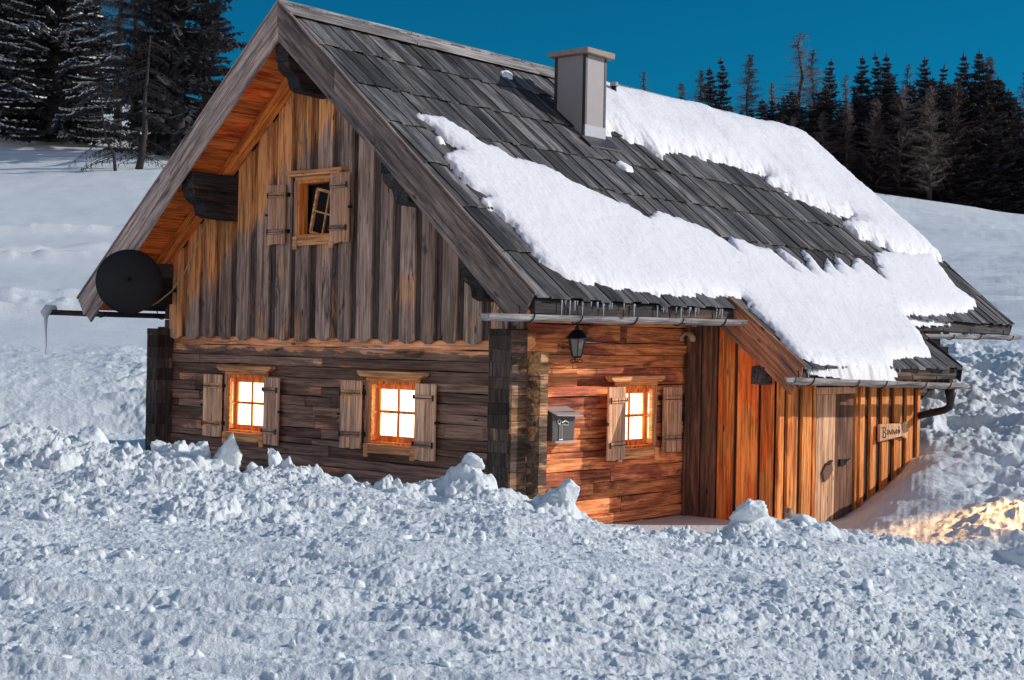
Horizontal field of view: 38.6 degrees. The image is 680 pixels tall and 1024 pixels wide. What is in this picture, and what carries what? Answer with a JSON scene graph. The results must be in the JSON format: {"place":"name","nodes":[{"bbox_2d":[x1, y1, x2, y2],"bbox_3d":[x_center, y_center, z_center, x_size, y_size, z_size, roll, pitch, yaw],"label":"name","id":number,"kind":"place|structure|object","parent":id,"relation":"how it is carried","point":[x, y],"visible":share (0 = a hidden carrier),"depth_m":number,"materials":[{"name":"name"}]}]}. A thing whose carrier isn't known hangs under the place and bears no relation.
{"place":"outdoors","nodes":[
{"label":"outdoors","id":0,"kind":"place"},
{"bbox_2d":[0,103,1023,679],"bbox_3d":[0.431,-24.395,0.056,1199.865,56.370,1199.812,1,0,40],"label":"snow ground","id":1,"kind":"structure","parent":0,"point":[956,485],"depth_m":11.89,"materials":[{"name":"snow"}]},
{"bbox_2d":[0,0,44,133],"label":"spruce tree","id":2,"kind":"object","parent":1,"relation":"on","point":[3,84],"visible":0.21,"depth_m":96.07,"materials":[{"name":"green plant"}]},
{"bbox_2d":[0,0,107,133],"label":"spruce tree","id":3,"kind":"object","parent":1,"relation":"on","point":[8,77],"visible":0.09,"depth_m":98.15,"materials":[{"name":"green plant"}]},
{"bbox_2d":[0,0,140,145],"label":"spruce tree","id":4,"kind":"object","parent":1,"relation":"on","point":[59,123],"visible":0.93,"depth_m":92.93,"materials":[{"name":"green plant"}]},
{"bbox_2d":[76,424,109,443],"bbox_3d":[-4.564,1.097,15.945,0.374,0.337,0.349,1,0,0],"label":"snow block","id":5,"kind":"object","parent":1,"relation":"on","point":[93,432],"depth_m":15.96,"materials":[{"name":"snow"}]},
{"bbox_2d":[66,3,125,140],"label":"spruce tree","id":6,"kind":"object","parent":1,"relation":"on","point":[92,33],"visible":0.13,"depth_m":98.92,"materials":[{"name":"green plant"}]},
{"bbox_2d":[67,0,128,120],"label":"larch tree","id":7,"kind":"object","parent":1,"relation":"on","point":[98,22],"visible":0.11,"depth_m":107.79,"materials":[{"name":"brown plant"}]},
{"bbox_2d":[68,82,146,172],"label":"bare larch","id":8,"kind":"object","parent":1,"relation":"on","point":[108,129],"visible":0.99,"depth_m":78.97,"materials":[{"name":"brown plant"}]},
{"bbox_2d":[74,0,170,132],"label":"larch tree","id":9,"kind":"object","parent":1,"relation":"on","point":[136,25],"visible":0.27,"depth_m":100.45,"materials":[{"name":"brown plant"}]},
{"bbox_2d":[100,0,153,125],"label":"larch tree","id":10,"kind":"object","parent":1,"relation":"on","point":[120,11],"visible":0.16,"depth_m":111.92,"materials":[{"name":"brown plant"}]},
{"bbox_2d":[106,35,185,168],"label":"bare larch","id":11,"kind":"object","parent":1,"relation":"on","point":[143,143],"visible":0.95,"depth_m":81.12,"materials":[{"name":"brown plant"}]},
{"bbox_2d":[110,0,206,154],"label":"spruce tree","id":12,"kind":"object","parent":1,"relation":"on","point":[151,77],"visible":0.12,"depth_m":89.17,"materials":[{"name":"green plant"}]},
{"bbox_2d":[150,439,166,449],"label":"snow block","id":13,"kind":"object","parent":1,"relation":"on","point":[156,443],"depth_m":15.92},
{"bbox_2d":[95,0,247,157],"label":"spruce tree","id":14,"kind":"object","parent":1,"relation":"on","point":[179,37],"visible":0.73,"depth_m":86.52,"materials":[{"name":"green plant"}]},
{"bbox_2d":[195,441,210,456],"bbox_3d":[-3.414,1.249,16.027,0.239,0.300,0.280,1,0,22],"label":"snow block","id":15,"kind":"object","parent":1,"relation":"on","point":[204,446],"depth_m":15.96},
{"bbox_2d":[185,0,243,110],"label":"spruce tree","id":16,"kind":"object","parent":1,"relation":"on","point":[229,38],"visible":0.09,"depth_m":102.76,"materials":[{"name":"green plant"}]},
{"bbox_2d":[213,433,241,468],"bbox_3d":[-3.135,1.253,16.062,0.415,0.491,0.323,1,0,40],"label":"snow block","id":17,"kind":"object","parent":1,"relation":"on","point":[228,452],"depth_m":15.94,"materials":[{"name":"snow"}]},
{"bbox_2d":[268,448,282,466],"bbox_3d":[-2.620,1.349,16.064,0.196,0.321,0.162,1,0,40],"label":"snow block","id":18,"kind":"object","parent":1,"relation":"on","point":[275,459],"depth_m":16.01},
{"bbox_2d":[461,452,484,469],"bbox_3d":[-0.416,1.328,15.546,0.255,0.268,0.265,1,0,-8],"label":"snow block","id":19,"kind":"object","parent":1,"relation":"on","point":[472,459],"depth_m":15.45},
{"bbox_2d":[49,0,1021,523],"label":"mountain cabin","id":20,"kind":"object","parent":1,"relation":"on","point":[307,172],"visible":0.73,"depth_m":20.54,"materials":[{"name":"brown"}]},
{"bbox_2d":[41,305,56,347],"bbox_3d":[-7.155,-0.155,22.535,0.155,0.775,0.238,1,0,40],"label":"icicle","id":21,"kind":"object","parent":20,"relation":"hanging from","point":[46,310],"visible":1,"depth_m":22.48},
{"bbox_2d":[95,219,208,315],"bbox_3d":[-5.312,-1.089,21.810,1.026,1.489,1.616,1,0,40],"label":"satellite dish","id":22,"kind":"object","parent":20,"relation":"attached to","point":[128,281],"visible":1,"depth_m":21.47,"materials":[{"name":"metal"}]},
{"bbox_2d":[217,365,275,446],"bbox_3d":[-3.887,0.970,21.641,1.220,1.175,0.280,1,0,40],"label":"window","id":23,"kind":"structure","parent":20,"relation":"in","point":[243,395],"depth_m":21.79,"materials":[{"name":"beige"}]},
{"bbox_2d":[285,167,346,249],"bbox_3d":[-2.691,-1.840,20.667,1.170,1.115,0.350,1,0,40],"label":"window","id":24,"kind":"structure","parent":20,"relation":"in","point":[318,179],"depth_m":20.82,"materials":[{"name":"black"}]},
{"bbox_2d":[357,370,428,460],"bbox_3d":[-1.562,1.010,19.682,1.260,1.175,0.280,1,0,40],"label":"window","id":25,"kind":"structure","parent":20,"relation":"in","point":[389,419],"depth_m":19.81,"materials":[{"name":"beige"}]},
{"bbox_2d":[434,136,445,144],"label":"roof snow","id":26,"kind":"structure","parent":20,"relation":"on","point":[439,139],"depth_m":19.04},
{"bbox_2d":[500,70,512,79],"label":"roof snow","id":27,"kind":"structure","parent":20,"relation":"on","point":[507,74],"depth_m":22.79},
{"bbox_2d":[547,406,583,442],"bbox_3d":[0.641,1.074,18.604,0.260,0.456,0.550,1,0,40],"label":"letterbox","id":28,"kind":"object","parent":20,"relation":"attached to","point":[560,423],"visible":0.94,"depth_m":18.53,"materials":[{"name":"metal"}]},
{"bbox_2d":[566,322,587,362],"bbox_3d":[0.708,0.013,18.414,0.540,0.553,0.268,1,0,23],"label":"wall lantern","id":29,"kind":"object","parent":20,"relation":"attached to","point":[575,336],"depth_m":18.31,"materials":[{"name":"metal"}]},
{"bbox_2d":[615,160,633,172],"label":"roof snow","id":30,"kind":"structure","parent":20,"relation":"on","point":[622,165],"depth_m":22.40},
{"bbox_2d":[605,375,664,462],"bbox_3d":[1.613,1.072,19.975,0.280,1.175,1.260,1,0,40],"label":"window","id":31,"kind":"structure","parent":20,"relation":"in","point":[641,390],"depth_m":20.24,"materials":[{"name":"beige"}]},
{"bbox_2d":[680,332,695,341],"bbox_3d":[2.493,-0.050,20.850,0.285,0.144,0.099,1,0,40],"label":"arched ornament","id":32,"kind":"object","parent":20,"relation":"attached to","point":[691,336],"visible":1,"depth_m":20.78,"materials":[{"name":"brown wood"}]},
{"bbox_2d":[416,113,976,380],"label":"roof snow","id":33,"kind":"structure","parent":20,"relation":"on","point":[841,313],"depth_m":20.57,"materials":[{"name":"snow"}]},
{"bbox_2d":[606,81,942,262],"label":"roof snow","id":34,"kind":"structure","parent":20,"relation":"on","point":[795,163],"depth_m":26.97,"materials":[{"name":"snow"}]},
{"bbox_2d":[814,394,835,522],"bbox_3d":[4.520,1.760,21.020,0.118,1.955,0.566,1,0,40],"label":"door","id":35,"kind":"structure","parent":20,"relation":"in","point":[825,403],"depth_m":21.01,"materials":[{"name":"wood"}]},
{"bbox_2d":[833,393,853,520],"bbox_3d":[4.885,1.768,21.463,0.114,1.955,0.576,1,0,40],"label":"door","id":36,"kind":"structure","parent":20,"relation":"in","point":[844,402],"depth_m":21.47,"materials":[{"name":"wood"}]},
{"bbox_2d":[877,422,907,441],"bbox_3d":[5.869,1.410,22.562,0.085,0.282,0.992,1,0,40],"label":"wooden sign","id":37,"kind":"object","parent":20,"relation":"attached to","point":[890,431],"visible":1,"depth_m":22.47,"materials":[{"name":"wood"}]},
{"bbox_2d":[557,478,579,503],"bbox_3d":[0.580,1.599,15.332,0.263,0.310,0.250,1,0,-33],"label":"snow block","id":38,"kind":"object","parent":1,"relation":"on","point":[568,488],"depth_m":15.23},
{"bbox_2d":[638,72,647,90],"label":"larch tree","id":39,"kind":"object","parent":1,"relation":"on","point":[643,84],"visible":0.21,"depth_m":99.84,"materials":[{"name":"brown plant"}]},
{"bbox_2d":[676,82,687,99],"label":"larch tree","id":40,"kind":"object","parent":1,"relation":"on","point":[682,92],"visible":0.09,"depth_m":105.32,"materials":[{"name":"brown plant"}]},
{"bbox_2d":[683,70,710,104],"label":"larch tree","id":41,"kind":"object","parent":1,"relation":"on","point":[702,88],"visible":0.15,"depth_m":102.03,"materials":[{"name":"brown plant"}]},
{"bbox_2d":[700,66,725,110],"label":"spruce tree","id":42,"kind":"object","parent":1,"relation":"on","point":[711,98],"visible":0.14,"depth_m":104.97,"materials":[{"name":"green plant"}]},
{"bbox_2d":[713,55,731,109],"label":"spruce tree","id":43,"kind":"object","parent":1,"relation":"on","point":[724,86],"visible":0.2,"depth_m":106.66,"materials":[{"name":"green plant"}]},
{"bbox_2d":[728,54,768,118],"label":"larch tree","id":44,"kind":"object","parent":1,"relation":"on","point":[749,87],"visible":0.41,"depth_m":99.33,"materials":[{"name":"brown plant"}]},
{"bbox_2d":[729,498,767,521],"bbox_3d":[2.567,1.880,15.847,0.405,0.325,0.309,1,0,30],"label":"snow block","id":45,"kind":"object","parent":1,"relation":"on","point":[749,509],"depth_m":15.77,"materials":[{"name":"snow"}]},
{"bbox_2d":[754,99,768,119],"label":"spruce tree","id":46,"kind":"object","parent":1,"relation":"on","point":[764,107],"visible":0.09,"depth_m":100.02,"materials":[{"name":"green plant"}]},
{"bbox_2d":[762,83,778,117],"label":"larch tree","id":47,"kind":"object","parent":1,"relation":"on","point":[772,86],"visible":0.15,"depth_m":103.89,"materials":[{"name":"brown plant"}]},
{"bbox_2d":[760,100,782,121],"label":"spruce tree","id":48,"kind":"object","parent":1,"relation":"on","point":[771,116],"visible":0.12,"depth_m":96.04,"materials":[{"name":"green plant"}]},
{"bbox_2d":[776,95,788,123],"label":"spruce tree","id":49,"kind":"object","parent":1,"relation":"on","point":[782,106],"visible":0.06,"depth_m":100.42,"materials":[{"name":"green plant"}]},
{"bbox_2d":[785,508,792,519],"bbox_3d":[3.699,2.533,19.563,0.109,0.570,0.109,1,0,40],"label":"snow stake","id":50,"kind":"object","parent":1,"relation":"on","point":[788,513],"visible":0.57,"depth_m":19.52,"materials":[{"name":"grey wood"}]},
{"bbox_2d":[780,89,807,132],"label":"spruce tree","id":51,"kind":"object","parent":1,"relation":"on","point":[791,111],"visible":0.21,"depth_m":94.66,"materials":[{"name":"green plant"}]},
{"bbox_2d":[759,31,838,137],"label":"larch tree","id":52,"kind":"object","parent":1,"relation":"on","point":[801,83],"visible":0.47,"depth_m":96.36,"materials":[{"name":"brown plant"}]},
{"bbox_2d":[783,96,816,132],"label":"spruce tree","id":53,"kind":"object","parent":1,"relation":"on","point":[802,110],"visible":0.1,"depth_m":96.32,"materials":[{"name":"green plant"}]},
{"bbox_2d":[792,514,816,525],"bbox_3d":[3.255,2.033,16.234,0.252,0.217,0.276,1,0,-23],"label":"snow block","id":54,"kind":"object","parent":1,"relation":"on","point":[808,520],"depth_m":16.16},
{"bbox_2d":[801,103,818,137],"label":"spruce tree","id":55,"kind":"object","parent":1,"relation":"on","point":[810,118],"visible":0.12,"depth_m":96.33,"materials":[{"name":"green plant"}]},
{"bbox_2d":[803,90,832,136],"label":"spruce tree","id":56,"kind":"object","parent":1,"relation":"on","point":[822,94],"visible":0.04,"depth_m":99.42,"materials":[{"name":"green plant"}]},
{"bbox_2d":[800,47,840,127],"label":"larch tree","id":57,"kind":"object","parent":1,"relation":"on","point":[811,78],"visible":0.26,"depth_m":102.14,"materials":[{"name":"brown plant"}]},
{"bbox_2d":[804,87,851,154],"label":"spruce tree","id":58,"kind":"object","parent":1,"relation":"on","point":[826,109],"visible":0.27,"depth_m":95.15,"materials":[{"name":"green plant"}]},
{"bbox_2d":[811,112,845,164],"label":"larch tree","id":59,"kind":"object","parent":1,"relation":"on","point":[821,133],"visible":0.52,"depth_m":92.26,"materials":[{"name":"brown plant"}]},
{"bbox_2d":[822,58,839,130],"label":"spruce tree","id":60,"kind":"object","parent":1,"relation":"on","point":[828,80],"visible":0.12,"depth_m":106.73,"materials":[{"name":"green plant"}]},
{"bbox_2d":[824,98,856,171],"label":"spruce tree","id":61,"kind":"object","parent":1,"relation":"on","point":[842,117],"visible":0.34,"depth_m":93.47,"materials":[{"name":"green plant"}]},
{"bbox_2d":[837,75,851,130],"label":"larch tree","id":62,"kind":"object","parent":1,"relation":"on","point":[847,92],"visible":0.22,"depth_m":99.38,"materials":[{"name":"brown plant"}]},
{"bbox_2d":[824,101,868,172],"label":"larch tree","id":63,"kind":"object","parent":1,"relation":"on","point":[847,156],"visible":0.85,"depth_m":92.24,"materials":[{"name":"brown plant"}]},
{"bbox_2d":[829,129,871,187],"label":"spruce tree","id":64,"kind":"object","parent":1,"relation":"on","point":[838,157],"visible":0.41,"depth_m":92.56,"materials":[{"name":"green plant"}]},
{"bbox_2d":[840,89,872,167],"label":"spruce tree","id":65,"kind":"object","parent":1,"relation":"on","point":[855,94],"visible":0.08,"depth_m":96.54,"materials":[{"name":"green plant"}]},
{"bbox_2d":[843,54,877,146],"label":"spruce tree","id":66,"kind":"object","parent":1,"relation":"on","point":[861,86],"visible":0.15,"depth_m":97.77,"materials":[{"name":"green plant"}]},
{"bbox_2d":[848,154,874,190],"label":"spruce tree","id":67,"kind":"object","parent":1,"relation":"on","point":[860,174],"visible":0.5,"depth_m":91.69,"materials":[{"name":"green plant"}]},
{"bbox_2d":[841,93,893,181],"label":"spruce tree","id":68,"kind":"object","parent":1,"relation":"on","point":[859,136],"visible":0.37,"depth_m":94.54,"materials":[{"name":"green plant"}]},
{"bbox_2d":[850,99,895,186],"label":"larch tree","id":69,"kind":"object","parent":1,"relation":"on","point":[875,129],"visible":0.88,"depth_m":92.96,"materials":[{"name":"brown plant"}]},
{"bbox_2d":[863,53,886,140],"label":"spruce tree","id":70,"kind":"object","parent":1,"relation":"on","point":[876,91],"visible":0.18,"depth_m":97.58,"materials":[{"name":"green plant"}]},
{"bbox_2d":[869,98,886,166],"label":"spruce tree","id":71,"kind":"object","parent":1,"relation":"on","point":[871,105],"visible":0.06,"depth_m":96.70,"materials":[{"name":"green plant"}]},
{"bbox_2d":[863,149,894,193],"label":"spruce tree","id":72,"kind":"object","parent":1,"relation":"on","point":[877,175],"visible":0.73,"depth_m":92.47,"materials":[{"name":"green plant"}]},
{"bbox_2d":[871,53,898,112],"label":"spruce tree","id":73,"kind":"object","parent":1,"relation":"on","point":[886,71],"visible":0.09,"depth_m":98.55,"materials":[{"name":"green plant"}]},
{"bbox_2d":[873,154,902,195],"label":"spruce tree","id":74,"kind":"object","parent":1,"relation":"on","point":[890,172],"visible":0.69,"depth_m":92.48,"materials":[{"name":"green plant"}]},
{"bbox_2d":[857,73,922,188],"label":"spruce tree","id":75,"kind":"object","parent":1,"relation":"on","point":[890,88],"visible":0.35,"depth_m":94.48,"materials":[{"name":"green plant"}]},
{"bbox_2d":[874,98,906,192],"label":"spruce tree","id":76,"kind":"object","parent":1,"relation":"on","point":[893,127],"visible":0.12,"depth_m":94.39,"materials":[{"name":"green plant"}]},
{"bbox_2d":[882,83,932,198],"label":"spruce tree","id":77,"kind":"object","parent":1,"relation":"on","point":[899,112],"visible":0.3,"depth_m":93.39,"materials":[{"name":"green plant"}]},
{"bbox_2d":[871,85,944,196],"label":"larch tree","id":78,"kind":"object","parent":1,"relation":"on","point":[901,141],"visible":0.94,"depth_m":91.74,"materials":[{"name":"brown plant"}]},
{"bbox_2d":[884,143,932,199],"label":"spruce tree","id":79,"kind":"object","parent":1,"relation":"on","point":[904,191],"visible":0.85,"depth_m":91.56,"materials":[{"name":"green plant"}]},
{"bbox_2d":[898,64,919,96],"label":"larch tree","id":80,"kind":"object","parent":1,"relation":"on","point":[907,76],"visible":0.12,"depth_m":101.35,"materials":[{"name":"brown plant"}]},
{"bbox_2d":[885,83,939,197],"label":"spruce tree","id":81,"kind":"object","parent":1,"relation":"on","point":[910,92],"visible":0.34,"depth_m":93.38,"materials":[{"name":"green plant"}]},
{"bbox_2d":[909,136,942,198],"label":"spruce tree","id":82,"kind":"object","parent":1,"relation":"on","point":[926,172],"visible":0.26,"depth_m":92.28,"materials":[{"name":"green plant"}]},
{"bbox_2d":[901,86,958,200],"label":"larch tree","id":83,"kind":"object","parent":1,"relation":"on","point":[929,184],"visible":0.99,"depth_m":90.80,"materials":[{"name":"brown plant"}]},
{"bbox_2d":[913,56,950,137],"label":"spruce tree","id":84,"kind":"object","parent":1,"relation":"on","point":[925,83],"visible":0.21,"depth_m":95.18,"materials":[{"name":"green plant"}]},
{"bbox_2d":[910,133,968,202],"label":"spruce tree","id":85,"kind":"object","parent":1,"relation":"on","point":[940,173],"visible":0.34,"depth_m":91.97,"materials":[{"name":"green plant"}]},
{"bbox_2d":[935,63,949,96],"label":"spruce tree","id":86,"kind":"object","parent":1,"relation":"on","point":[943,78],"visible":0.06,"depth_m":106.94,"materials":[{"name":"green plant"}]},
{"bbox_2d":[921,149,964,203],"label":"spruce tree","id":87,"kind":"object","parent":1,"relation":"on","point":[943,197],"visible":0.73,"depth_m":91.84,"materials":[{"name":"green plant"}]},
{"bbox_2d":[915,80,973,204],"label":"spruce tree","id":88,"kind":"object","parent":1,"relation":"on","point":[942,92],"visible":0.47,"depth_m":92.63,"materials":[{"name":"green plant"}]},
{"bbox_2d":[940,84,967,174],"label":"spruce tree","id":89,"kind":"object","parent":1,"relation":"on","point":[952,106],"visible":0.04,"depth_m":95.65,"materials":[{"name":"green plant"}]},
{"bbox_2d":[926,82,992,196],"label":"larch tree","id":90,"kind":"object","parent":1,"relation":"on","point":[954,107],"visible":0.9,"depth_m":92.12,"materials":[{"name":"brown plant"}]},
{"bbox_2d":[944,74,978,178],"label":"spruce tree","id":91,"kind":"object","parent":1,"relation":"on","point":[963,108],"visible":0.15,"depth_m":94.17,"materials":[{"name":"green plant"}]},
{"bbox_2d":[949,51,975,123],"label":"spruce tree","id":92,"kind":"object","parent":1,"relation":"on","point":[964,70],"visible":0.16,"depth_m":96.55,"materials":[{"name":"green plant"}]},
{"bbox_2d":[937,135,997,206],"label":"spruce tree","id":93,"kind":"object","parent":1,"relation":"on","point":[960,192],"visible":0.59,"depth_m":92.08,"materials":[{"name":"green plant"}]},
{"bbox_2d":[958,73,982,125],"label":"spruce tree","id":94,"kind":"object","parent":1,"relation":"on","point":[969,94],"visible":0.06,"depth_m":96.47,"materials":[{"name":"green plant"}]},
{"bbox_2d":[964,49,994,155],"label":"spruce tree","id":95,"kind":"object","parent":1,"relation":"on","point":[979,65],"visible":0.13,"depth_m":95.72,"materials":[{"name":"green plant"}]},
{"bbox_2d":[955,128,1014,208],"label":"spruce tree","id":96,"kind":"object","parent":1,"relation":"on","point":[975,148],"visible":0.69,"depth_m":91.94,"materials":[{"name":"green plant"}]},
{"bbox_2d":[977,55,996,84],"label":"larch tree","id":97,"kind":"object","parent":1,"relation":"on","point":[988,59],"visible":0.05,"depth_m":104.28,"materials":[{"name":"brown plant"}]},
{"bbox_2d":[956,146,1021,210],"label":"spruce tree","id":98,"kind":"object","parent":1,"relation":"on","point":[986,161],"visible":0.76,"depth_m":91.71,"materials":[{"name":"green plant"}]},
{"bbox_2d":[966,92,1015,207],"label":"spruce tree","id":99,"kind":"object","parent":1,"relation":"on","point":[990,98],"visible":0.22,"depth_m":92.92,"materials":[{"name":"green plant"}]},
{"bbox_2d":[962,65,1023,208],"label":"spruce tree","id":100,"kind":"object","parent":1,"relation":"on","point":[986,90],"visible":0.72,"depth_m":92.53,"materials":[{"name":"green plant"}]},
{"bbox_2d":[963,76,1023,206],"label":"spruce tree","id":101,"kind":"object","parent":1,"relation":"on","point":[1008,104],"visible":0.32,"depth_m":93.20,"materials":[{"name":"green plant"}]},
{"bbox_2d":[965,96,1022,200],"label":"larch tree","id":102,"kind":"object","parent":1,"relation":"on","point":[992,141],"visible":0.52,"depth_m":92.41,"materials":[{"name":"brown plant"}]},
{"bbox_2d":[972,139,1023,213],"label":"spruce tree","id":103,"kind":"object","parent":1,"relation":"on","point":[1004,160],"visible":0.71,"depth_m":91.96,"materials":[{"name":"green plant"}]},
{"bbox_2d":[989,88,1023,197],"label":"spruce tree","id":104,"kind":"object","parent":1,"relation":"on","point":[1012,99],"visible":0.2,"depth_m":94.07,"materials":[{"name":"green plant"}]},
{"bbox_2d":[991,132,1023,213],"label":"spruce tree","id":105,"kind":"object","parent":1,"relation":"on","point":[1020,140],"visible":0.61,"depth_m":92.38,"materials":[{"name":"green plant"}]},
{"bbox_2d":[995,142,1023,213],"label":"spruce tree","id":106,"kind":"object","parent":1,"relation":"on","point":[1022,170],"visible":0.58,"depth_m":91.74,"materials":[{"name":"green plant"}]},
{"bbox_2d":[1014,72,1023,129],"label":"larch tree","id":107,"kind":"object","parent":1,"relation":"on","point":[1021,95],"visible":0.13,"depth_m":106.49,"materials":[{"name":"brown plant"}]},
{"bbox_2d":[66,0,1023,127],"label":"sky","id":108,"kind":"structure","parent":0,"point":[670,41],"materials":[{"name":"blue"}]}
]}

